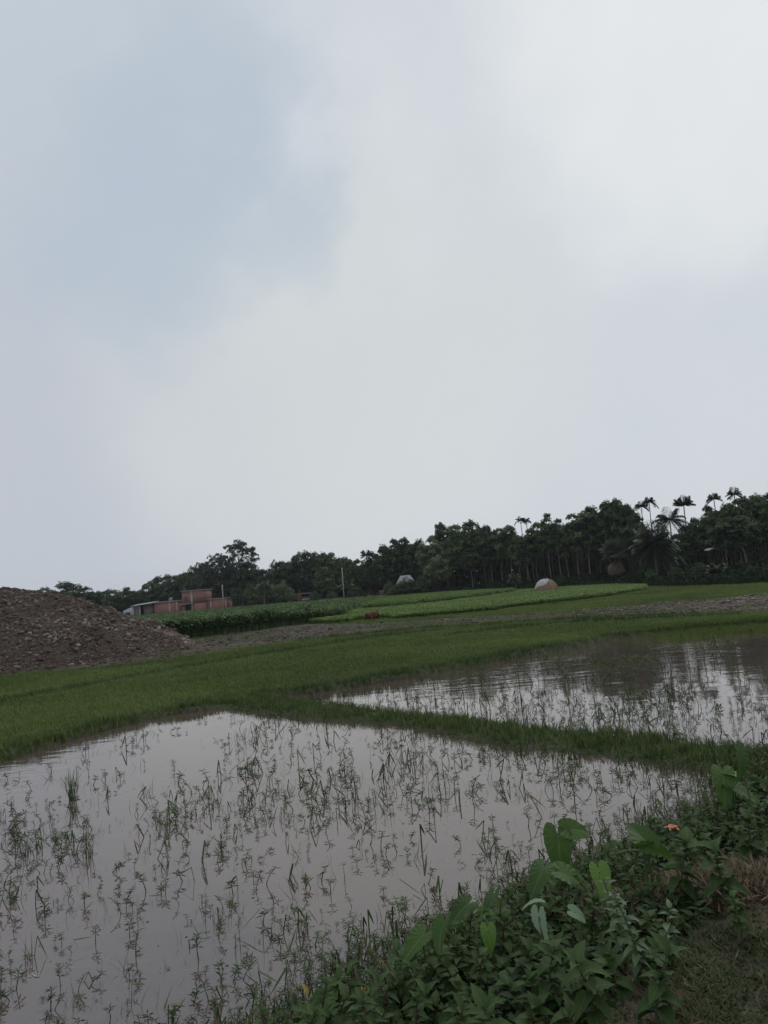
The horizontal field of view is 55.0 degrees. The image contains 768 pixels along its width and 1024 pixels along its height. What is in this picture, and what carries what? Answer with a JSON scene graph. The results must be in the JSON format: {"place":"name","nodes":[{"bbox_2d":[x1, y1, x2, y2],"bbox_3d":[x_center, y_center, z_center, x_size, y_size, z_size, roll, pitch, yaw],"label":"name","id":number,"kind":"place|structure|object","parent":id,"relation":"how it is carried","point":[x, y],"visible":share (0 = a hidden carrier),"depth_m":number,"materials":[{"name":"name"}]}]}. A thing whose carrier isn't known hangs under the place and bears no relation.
{"place":"outdoors","nodes":[
{"label":"outdoors","id":0,"kind":"place"},
{"bbox_2d":[0,627,767,1023],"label":"pond water","id":1,"kind":"structure","parent":0,"point":[192,745],"depth_m":10.72,"materials":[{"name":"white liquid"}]},
{"bbox_2d":[532,652,679,667],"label":"weed clump","id":2,"kind":"object","parent":1,"relation":"in","point":[615,660],"visible":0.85,"depth_m":26.09,"materials":[{"name":"green plant"}]},
{"bbox_2d":[0,582,767,1023],"bbox_3d":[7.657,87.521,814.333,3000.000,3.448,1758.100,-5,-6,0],"label":"ground","id":3,"kind":"structure","parent":0,"point":[634,1002],"depth_m":16.03,"materials":[{"name":"green plant"}]},
{"bbox_2d":[45,581,82,597],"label":"broadleaf tree","id":4,"kind":"object","parent":3,"relation":"on","point":[68,588],"visible":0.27,"depth_m":262.27,"materials":[{"name":"green plant"}]},
{"bbox_2d":[0,587,200,675],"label":"soil mound","id":5,"kind":"object","parent":3,"relation":"on","point":[94,632],"visible":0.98,"depth_m":49.93,"materials":[{"name":"brown soil"}]},
{"bbox_2d":[101,589,124,609],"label":"broadleaf tree","id":6,"kind":"object","parent":3,"relation":"on","point":[114,604],"visible":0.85,"depth_m":249.51,"materials":[{"name":"green plant"}]},
{"bbox_2d":[135,581,162,605],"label":"broadleaf tree","id":7,"kind":"object","parent":3,"relation":"on","point":[144,586],"visible":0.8,"depth_m":249.99,"materials":[{"name":"green plant"}]},
{"bbox_2d":[157,573,183,600],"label":"broadleaf tree","id":8,"kind":"object","parent":3,"relation":"on","point":[165,595],"visible":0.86,"depth_m":249.55,"materials":[{"name":"green plant"}]},
{"bbox_2d":[152,589,232,613],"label":"brick house","id":9,"kind":"structure","parent":3,"relation":"on","point":[191,600],"depth_m":220.72,"materials":[{"name":"brick"}]},
{"bbox_2d":[178,565,208,593],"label":"broadleaf tree","id":10,"kind":"object","parent":3,"relation":"on","point":[186,582],"visible":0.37,"depth_m":250.39,"materials":[{"name":"green plant"}]},
{"bbox_2d":[195,566,228,598],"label":"broadleaf tree","id":11,"kind":"object","parent":3,"relation":"on","point":[199,582],"visible":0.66,"depth_m":240.86,"materials":[{"name":"green plant"}]},
{"bbox_2d":[199,553,231,597],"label":"open crowned tree","id":12,"kind":"object","parent":3,"relation":"on","point":[216,566],"visible":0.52,"depth_m":243.50,"materials":[{"name":"green plant"}]},
{"bbox_2d":[214,567,243,601],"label":"broadleaf tree","id":13,"kind":"object","parent":3,"relation":"on","point":[227,589],"visible":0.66,"depth_m":240.27,"materials":[{"name":"green plant"}]},
{"bbox_2d":[214,539,259,605],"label":"open crowned tree","id":14,"kind":"object","parent":3,"relation":"on","point":[239,545],"visible":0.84,"depth_m":243.65,"materials":[{"name":"green plant"}]},
{"bbox_2d":[235,563,260,604],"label":"broadleaf tree","id":15,"kind":"object","parent":3,"relation":"on","point":[242,583],"visible":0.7,"depth_m":238.75,"materials":[{"name":"green plant"}]},
{"bbox_2d":[162,608,342,637],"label":"jute edge","id":16,"kind":"object","parent":3,"relation":"on","point":[211,626],"visible":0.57,"depth_m":73.37,"materials":[{"name":"green plant"}]},
{"bbox_2d":[131,595,388,636],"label":"jute crop","id":17,"kind":"object","parent":3,"relation":"on","point":[343,603],"visible":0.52,"depth_m":102.70,"materials":[{"name":"green plant"}]},
{"bbox_2d":[270,560,302,599],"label":"broadleaf tree","id":18,"kind":"object","parent":3,"relation":"on","point":[280,571],"visible":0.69,"depth_m":225.46,"materials":[{"name":"green plant"}]},
{"bbox_2d":[285,551,313,594],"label":"broadleaf tree","id":19,"kind":"object","parent":3,"relation":"on","point":[296,558],"visible":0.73,"depth_m":224.86,"materials":[{"name":"green plant"}]},
{"bbox_2d":[297,550,322,593],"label":"broadleaf tree","id":20,"kind":"object","parent":3,"relation":"on","point":[306,555],"visible":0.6,"depth_m":223.19,"materials":[{"name":"green plant"}]},
{"bbox_2d":[312,566,334,598],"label":"broadleaf tree","id":21,"kind":"object","parent":3,"relation":"on","point":[324,587],"visible":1,"depth_m":202.38,"materials":[{"name":"green plant"}]},
{"bbox_2d":[310,552,337,593],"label":"broadleaf tree","id":22,"kind":"object","parent":3,"relation":"on","point":[323,557],"visible":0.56,"depth_m":221.27,"materials":[{"name":"green plant"}]},
{"bbox_2d":[305,969,350,1014],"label":"taro plant","id":23,"kind":"object","parent":3,"relation":"on","point":[316,994],"visible":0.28,"depth_m":4.31,"materials":[{"name":"green plant"}]},
{"bbox_2d":[333,557,359,592],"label":"broadleaf tree","id":24,"kind":"object","parent":3,"relation":"on","point":[346,560],"visible":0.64,"depth_m":216.24,"materials":[{"name":"green plant"}]},
{"bbox_2d":[347,558,366,588],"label":"broadleaf tree","id":25,"kind":"object","parent":3,"relation":"on","point":[357,579],"visible":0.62,"depth_m":213.97,"materials":[{"name":"green plant"}]},
{"bbox_2d":[357,551,385,590],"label":"broadleaf tree","id":26,"kind":"object","parent":3,"relation":"on","point":[369,579],"visible":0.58,"depth_m":206.61,"materials":[{"name":"green plant"}]},
{"bbox_2d":[370,544,396,588],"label":"broadleaf tree","id":27,"kind":"object","parent":3,"relation":"on","point":[379,565],"visible":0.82,"depth_m":201.26,"materials":[{"name":"green plant"}]},
{"bbox_2d":[0,582,767,742],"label":"rice seedlings","id":28,"kind":"object","parent":3,"relation":"on","point":[121,687],"visible":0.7,"depth_m":35.79,"materials":[{"name":"green plant"}]},
{"bbox_2d":[0,664,767,1023],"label":"pond weeds","id":29,"kind":"object","parent":3,"relation":"on","point":[206,844],"visible":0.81,"depth_m":10.22,"materials":[{"name":"green plant"}]},
{"bbox_2d":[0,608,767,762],"bbox_3d":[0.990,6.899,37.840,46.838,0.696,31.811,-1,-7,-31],"label":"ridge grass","id":30,"kind":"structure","parent":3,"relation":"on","point":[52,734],"depth_m":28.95,"materials":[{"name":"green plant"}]},
{"bbox_2d":[379,538,408,584],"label":"broadleaf tree","id":31,"kind":"object","parent":3,"relation":"on","point":[395,558],"visible":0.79,"depth_m":200.41,"materials":[{"name":"green plant"}]},
{"bbox_2d":[379,575,413,594],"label":"mud hut","id":32,"kind":"object","parent":3,"relation":"on","point":[385,590],"visible":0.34,"depth_m":186.09,"materials":[{"name":"brick"}]},
{"bbox_2d":[384,576,422,594],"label":"creeper","id":33,"kind":"object","parent":32,"relation":"attached to","point":[403,586],"visible":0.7,"depth_m":183.07,"materials":[{"name":"green plant"}]},
{"bbox_2d":[392,537,419,575],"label":"broadleaf tree","id":34,"kind":"object","parent":3,"relation":"on","point":[407,557],"visible":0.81,"depth_m":198.96,"materials":[{"name":"green plant"}]},
{"bbox_2d":[70,739,767,1023],"bbox_3d":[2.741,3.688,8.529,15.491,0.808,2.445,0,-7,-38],"label":"bank reeds","id":35,"kind":"object","parent":3,"relation":"on","point":[255,993],"visible":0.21,"depth_m":6.99,"materials":[{"name":"green plant"}]},
{"bbox_2d":[405,538,433,579],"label":"broadleaf tree","id":36,"kind":"object","parent":3,"relation":"on","point":[415,548],"visible":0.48,"depth_m":197.52,"materials":[{"name":"green plant"}]},
{"bbox_2d":[72,501,767,614],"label":"woodland","id":37,"kind":"object","parent":3,"relation":"on","point":[365,589],"visible":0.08,"depth_m":182.82,"materials":[{"name":"green plant"}]},
{"bbox_2d":[402,912,450,991],"bbox_3d":[0.265,2.581,4.236,0.285,0.517,0.185,-6,-6,14],"label":"taro plant","id":38,"kind":"object","parent":3,"relation":"on","point":[417,939],"visible":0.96,"depth_m":4.25,"materials":[{"name":"green plant"}]},
{"bbox_2d":[414,535,445,589],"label":"broadleaf tree","id":39,"kind":"object","parent":3,"relation":"on","point":[424,557],"visible":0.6,"depth_m":185.53,"materials":[{"name":"green plant"}]},
{"bbox_2d":[422,554,452,589],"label":"broadleaf tree","id":40,"kind":"object","parent":3,"relation":"on","point":[442,577],"visible":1,"depth_m":178.27,"materials":[{"name":"green plant"}]},
{"bbox_2d":[360,587,516,607],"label":"leafy crop","id":41,"kind":"object","parent":3,"relation":"on","point":[403,599],"visible":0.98,"depth_m":116.85,"materials":[{"name":"green plant"}]},
{"bbox_2d":[434,522,452,585],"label":"slender tree","id":42,"kind":"object","parent":3,"relation":"on","point":[440,530],"visible":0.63,"depth_m":198.13,"materials":[{"name":"green plant"}]},
{"bbox_2d":[134,621,767,843],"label":"pond weeds","id":43,"kind":"object","parent":3,"relation":"on","point":[421,793],"visible":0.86,"depth_m":14.27,"materials":[{"name":"green plant"}]},
{"bbox_2d":[443,523,472,584],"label":"broadleaf tree","id":44,"kind":"object","parent":3,"relation":"on","point":[452,557],"visible":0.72,"depth_m":183.39,"materials":[{"name":"green plant"}]},
{"bbox_2d":[169,691,767,784],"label":"bund grass","id":45,"kind":"structure","parent":3,"relation":"on","point":[509,729],"depth_m":15.05,"materials":[{"name":"green plant"}]},
{"bbox_2d":[455,519,483,584],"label":"broadleaf tree","id":46,"kind":"object","parent":3,"relation":"on","point":[465,536],"visible":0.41,"depth_m":182.38,"materials":[{"name":"green plant"}]},
{"bbox_2d":[460,548,482,586],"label":"slender tree","id":47,"kind":"object","parent":3,"relation":"on","point":[470,565],"visible":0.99,"depth_m":172.97,"materials":[{"name":"green plant"}]},
{"bbox_2d":[449,885,500,929],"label":"taro plant","id":48,"kind":"object","parent":3,"relation":"on","point":[461,905],"visible":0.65,"depth_m":6.74,"materials":[{"name":"green plant"}]},
{"bbox_2d":[309,583,647,623],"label":"vegetable plants","id":49,"kind":"object","parent":3,"relation":"on","point":[518,597],"visible":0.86,"depth_m":85.68,"materials":[{"name":"green plant"}]},
{"bbox_2d":[463,982,510,1023],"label":"broadleaf weed","id":50,"kind":"object","parent":3,"relation":"on","point":[484,1008],"visible":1,"depth_m":3.11,"materials":[{"name":"green plant"}]},
{"bbox_2d":[480,921,498,976],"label":"taro plant","id":51,"kind":"object","parent":3,"relation":"on","point":[488,935],"visible":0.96,"depth_m":4.34,"materials":[{"name":"green plant"}]},
{"bbox_2d":[494,524,520,574],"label":"slender tree","id":52,"kind":"object","parent":3,"relation":"on","point":[505,530],"visible":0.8,"depth_m":169.13,"materials":[{"name":"green plant"}]},
{"bbox_2d":[252,765,767,1023],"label":"weed","id":53,"kind":"object","parent":3,"relation":"on","point":[608,958],"depth_m":4.31,"materials":[{"name":"green plant"}]},
{"bbox_2d":[516,536,536,580],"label":"slender tree","id":54,"kind":"object","parent":3,"relation":"on","point":[522,545],"visible":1,"depth_m":158.67,"materials":[{"name":"green plant"}]},
{"bbox_2d":[531,905,548,976],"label":"taro plant","id":55,"kind":"object","parent":3,"relation":"on","point":[539,920],"visible":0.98,"depth_m":3.92,"materials":[{"name":"green plant"}]},
{"bbox_2d":[530,513,559,577],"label":"slender tree","id":56,"kind":"object","parent":3,"relation":"on","point":[542,525],"visible":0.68,"depth_m":158.24,"materials":[{"name":"green plant"}]},
{"bbox_2d":[525,939,571,1018],"bbox_3d":[0.797,2.263,3.549,0.199,0.430,0.273,-2,-7,-26],"label":"broadleaf weed","id":57,"kind":"object","parent":3,"relation":"on","point":[547,962],"visible":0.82,"depth_m":3.55,"materials":[{"name":"green plant"}]},
{"bbox_2d":[345,555,767,597],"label":"undergrowth","id":58,"kind":"object","parent":3,"relation":"on","point":[753,569],"visible":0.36,"depth_m":122.02,"materials":[{"name":"green plant"}]},
{"bbox_2d":[541,518,571,574],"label":"slender tree","id":59,"kind":"object","parent":3,"relation":"on","point":[551,536],"visible":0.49,"depth_m":154.46,"materials":[{"name":"green plant"}]},
{"bbox_2d":[528,858,591,913],"bbox_3d":[1.192,2.586,4.946,0.418,0.441,0.207,-6,-6,14],"label":"taro plant","id":60,"kind":"object","parent":3,"relation":"on","point":[540,875],"visible":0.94,"depth_m":4.96,"materials":[{"name":"green plant"}]},
{"bbox_2d":[554,525,574,576],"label":"slender tree","id":61,"kind":"object","parent":3,"relation":"on","point":[561,546],"visible":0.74,"depth_m":150.10,"materials":[{"name":"green plant"}]},
{"bbox_2d":[543,818,589,898],"bbox_3d":[1.359,2.552,5.332,0.382,0.644,0.149,-4,-6,-9],"label":"taro plant","id":62,"kind":"object","parent":3,"relation":"on","point":[558,844],"visible":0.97,"depth_m":5.33,"materials":[{"name":"green plant"}]},
{"bbox_2d":[557,513,585,578],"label":"slender tree","id":63,"kind":"object","parent":3,"relation":"on","point":[564,527],"visible":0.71,"depth_m":148.60,"materials":[{"name":"green plant"}]},
{"bbox_2d":[377,531,767,592],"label":"grove trunks","id":64,"kind":"object","parent":3,"relation":"on","point":[580,559],"visible":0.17,"depth_m":167.06,"materials":[{"name":"brown plant"}]},
{"bbox_2d":[567,904,586,959],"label":"taro plant","id":65,"kind":"object","parent":3,"relation":"on","point":[575,912],"visible":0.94,"depth_m":3.90,"materials":[{"name":"green plant"}]},
{"bbox_2d":[567,510,598,573],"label":"slender tree","id":66,"kind":"object","parent":3,"relation":"on","point":[576,522],"visible":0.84,"depth_m":145.83,"materials":[{"name":"green plant"}]},
{"bbox_2d":[561,940,618,1023],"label":"broadleaf weed","id":67,"kind":"object","parent":3,"relation":"on","point":[584,998],"visible":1,"depth_m":3.29,"materials":[{"name":"green plant"}]},
{"bbox_2d":[578,505,604,572],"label":"broadleaf tree","id":68,"kind":"object","parent":3,"relation":"on","point":[593,552],"visible":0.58,"depth_m":146.81,"materials":[{"name":"green plant"}]},
{"bbox_2d":[589,860,610,921],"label":"taro plant","id":69,"kind":"object","parent":3,"relation":"on","point":[600,873],"visible":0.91,"depth_m":4.52,"materials":[{"name":"green plant"}]},
{"bbox_2d":[587,500,623,563],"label":"broadleaf tree","id":70,"kind":"object","parent":3,"relation":"on","point":[603,506],"visible":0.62,"depth_m":143.87,"materials":[{"name":"green plant"}]},
{"bbox_2d":[597,538,630,577],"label":"tree","id":71,"kind":"object","parent":3,"relation":"on","point":[616,567],"visible":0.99,"depth_m":132.68,"materials":[{"name":"green plant"}]},
{"bbox_2d":[599,877,631,966],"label":"pale weed","id":72,"kind":"object","parent":3,"relation":"on","point":[620,945],"visible":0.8,"depth_m":3.97,"materials":[{"name":"green plant"}]},
{"bbox_2d":[598,497,632,572],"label":"broadleaf tree","id":73,"kind":"object","parent":3,"relation":"on","point":[615,503],"visible":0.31,"depth_m":144.71,"materials":[{"name":"green plant"}]},
{"bbox_2d":[609,503,641,569],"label":"broadleaf tree","id":74,"kind":"object","parent":3,"relation":"on","point":[627,508],"visible":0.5,"depth_m":141.16,"materials":[{"name":"green plant"}]},
{"bbox_2d":[605,892,651,984],"bbox_3d":[1.244,2.171,3.744,0.184,0.467,0.135,-4,-6,-7],"label":"pale weed","id":75,"kind":"object","parent":3,"relation":"on","point":[636,963],"visible":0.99,"depth_m":3.74,"materials":[{"name":"green plant"}]},
{"bbox_2d":[620,515,654,563],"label":"slender tree","id":76,"kind":"object","parent":3,"relation":"on","point":[629,529],"visible":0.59,"depth_m":135.20,"materials":[{"name":"green plant"}]},
{"bbox_2d":[509,888,767,1023],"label":"bank lawn","id":77,"kind":"structure","parent":3,"relation":"on","point":[715,1017],"depth_m":3.66,"materials":[{"name":"green plant"}]},
{"bbox_2d":[512,834,767,943],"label":"dry grass","id":78,"kind":"structure","parent":3,"relation":"on","point":[751,872],"depth_m":4.77,"materials":[{"name":"brown plant"}]},
{"bbox_2d":[626,823,672,890],"bbox_3d":[1.716,2.321,4.779,0.311,0.527,0.208,-10,-8,38],"label":"taro plant","id":79,"kind":"object","parent":3,"relation":"on","point":[645,839],"visible":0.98,"depth_m":4.79,"materials":[{"name":"green plant"}]},
{"bbox_2d":[628,518,688,575],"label":"date palm","id":80,"kind":"object","parent":3,"relation":"on","point":[647,547],"visible":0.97,"depth_m":119.00,"materials":[{"name":"green plant"}]},
{"bbox_2d":[635,929,689,1023],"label":"broadleaf weed","id":81,"kind":"object","parent":3,"relation":"on","point":[650,1001],"visible":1,"depth_m":3.35,"materials":[{"name":"green plant"}]},
{"bbox_2d":[656,899,679,969],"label":"pale weed","id":82,"kind":"object","parent":3,"relation":"on","point":[667,924],"visible":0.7,"depth_m":3.83,"materials":[{"name":"green plant"}]},
{"bbox_2d":[652,507,688,567],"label":"coconut palm","id":83,"kind":"object","parent":3,"relation":"on","point":[666,519],"visible":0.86,"depth_m":132.19,"materials":[{"name":"green plant"}]},
{"bbox_2d":[663,533,696,567],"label":"broadleaf tree","id":84,"kind":"object","parent":3,"relation":"on","point":[684,538],"visible":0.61,"depth_m":128.69,"materials":[{"name":"green plant"}]},
{"bbox_2d":[658,826,703,914],"bbox_3d":[1.866,2.227,4.555,0.281,0.499,0.271,-5,-6,0],"label":"broadleaf weed","id":85,"kind":"object","parent":3,"relation":"on","point":[678,863],"visible":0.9,"depth_m":4.55,"materials":[{"name":"green plant"}]},
{"bbox_2d":[618,576,767,586],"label":"tall grass","id":86,"kind":"structure","parent":3,"relation":"on","point":[740,581],"depth_m":88.82,"materials":[{"name":"green plant"}]},
{"bbox_2d":[621,892,767,1023],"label":"litter straw","id":87,"kind":"object","parent":3,"relation":"on","point":[744,902],"visible":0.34,"depth_m":3.71,"materials":[{"name":"brown plant"}]},
{"bbox_2d":[624,614,767,641],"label":"marsh weeds","id":88,"kind":"object","parent":3,"relation":"on","point":[728,628],"visible":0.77,"depth_m":34.32,"materials":[{"name":"green plant"}]},
{"bbox_2d":[683,517,710,562],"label":"broadleaf tree","id":89,"kind":"object","parent":3,"relation":"on","point":[699,550],"visible":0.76,"depth_m":127.69,"materials":[{"name":"green plant"}]},
{"bbox_2d":[689,505,723,564],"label":"broadleaf tree","id":90,"kind":"object","parent":3,"relation":"on","point":[709,513],"visible":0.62,"depth_m":127.39,"materials":[{"name":"green plant"}]},
{"bbox_2d":[689,836,751,913],"bbox_3d":[1.976,2.165,4.354,0.292,0.471,0.250,-4,-6,-12],"label":"broadleaf weed","id":91,"kind":"object","parent":3,"relation":"on","point":[715,882],"visible":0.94,"depth_m":4.34,"materials":[{"name":"green plant"}]},
{"bbox_2d":[704,522,742,564],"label":"slender tree","id":92,"kind":"object","parent":3,"relation":"on","point":[717,531],"visible":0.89,"depth_m":116.90,"materials":[{"name":"green plant"}]},
{"bbox_2d":[708,502,743,563],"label":"broadleaf tree","id":93,"kind":"object","parent":3,"relation":"on","point":[724,510],"visible":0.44,"depth_m":126.15,"materials":[{"name":"green plant"}]},
{"bbox_2d":[711,764,766,823],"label":"taro plant","id":94,"kind":"object","parent":3,"relation":"on","point":[724,779],"visible":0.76,"depth_m":6.11,"materials":[{"name":"green plant"}]},
{"bbox_2d":[723,890,758,939],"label":"broadleaf weed","id":95,"kind":"object","parent":3,"relation":"on","point":[739,916],"visible":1,"depth_m":3.99,"materials":[{"name":"green plant"}]},
{"bbox_2d":[723,495,762,562],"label":"broadleaf tree","id":96,"kind":"object","parent":3,"relation":"on","point":[741,501],"visible":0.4,"depth_m":125.00,"materials":[{"name":"green plant"}]},
{"bbox_2d":[725,515,764,561],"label":"slender tree","id":97,"kind":"object","parent":3,"relation":"on","point":[743,532],"visible":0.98,"depth_m":115.23,"materials":[{"name":"green plant"}]},
{"bbox_2d":[732,740,759,840],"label":"taro plant","id":98,"kind":"object","parent":3,"relation":"on","point":[741,754],"visible":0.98,"depth_m":5.51,"materials":[{"name":"green plant"}]},
{"bbox_2d":[732,807,767,861],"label":"broadleaf weed","id":99,"kind":"object","parent":3,"relation":"on","point":[749,819],"visible":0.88,"depth_m":5.16,"materials":[{"name":"green plant"}]},
{"bbox_2d":[734,493,767,563],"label":"broadleaf tree","id":100,"kind":"object","parent":3,"relation":"on","point":[763,542],"visible":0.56,"depth_m":123.90,"materials":[{"name":"green plant"}]},
{"bbox_2d":[0,0,767,595],"label":"sky","id":101,"kind":"structure","parent":0,"point":[281,278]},
{"bbox_2d":[34,593,767,671],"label":"mud track","id":102,"kind":"structure","parent":0,"point":[232,645],"depth_m":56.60,"materials":[{"name":"brown soil"}]},
{"bbox_2d":[43,594,767,669],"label":"track weeds","id":103,"kind":"object","parent":102,"relation":"on","point":[489,616],"visible":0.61,"depth_m":57.06,"materials":[{"name":"green plant"}]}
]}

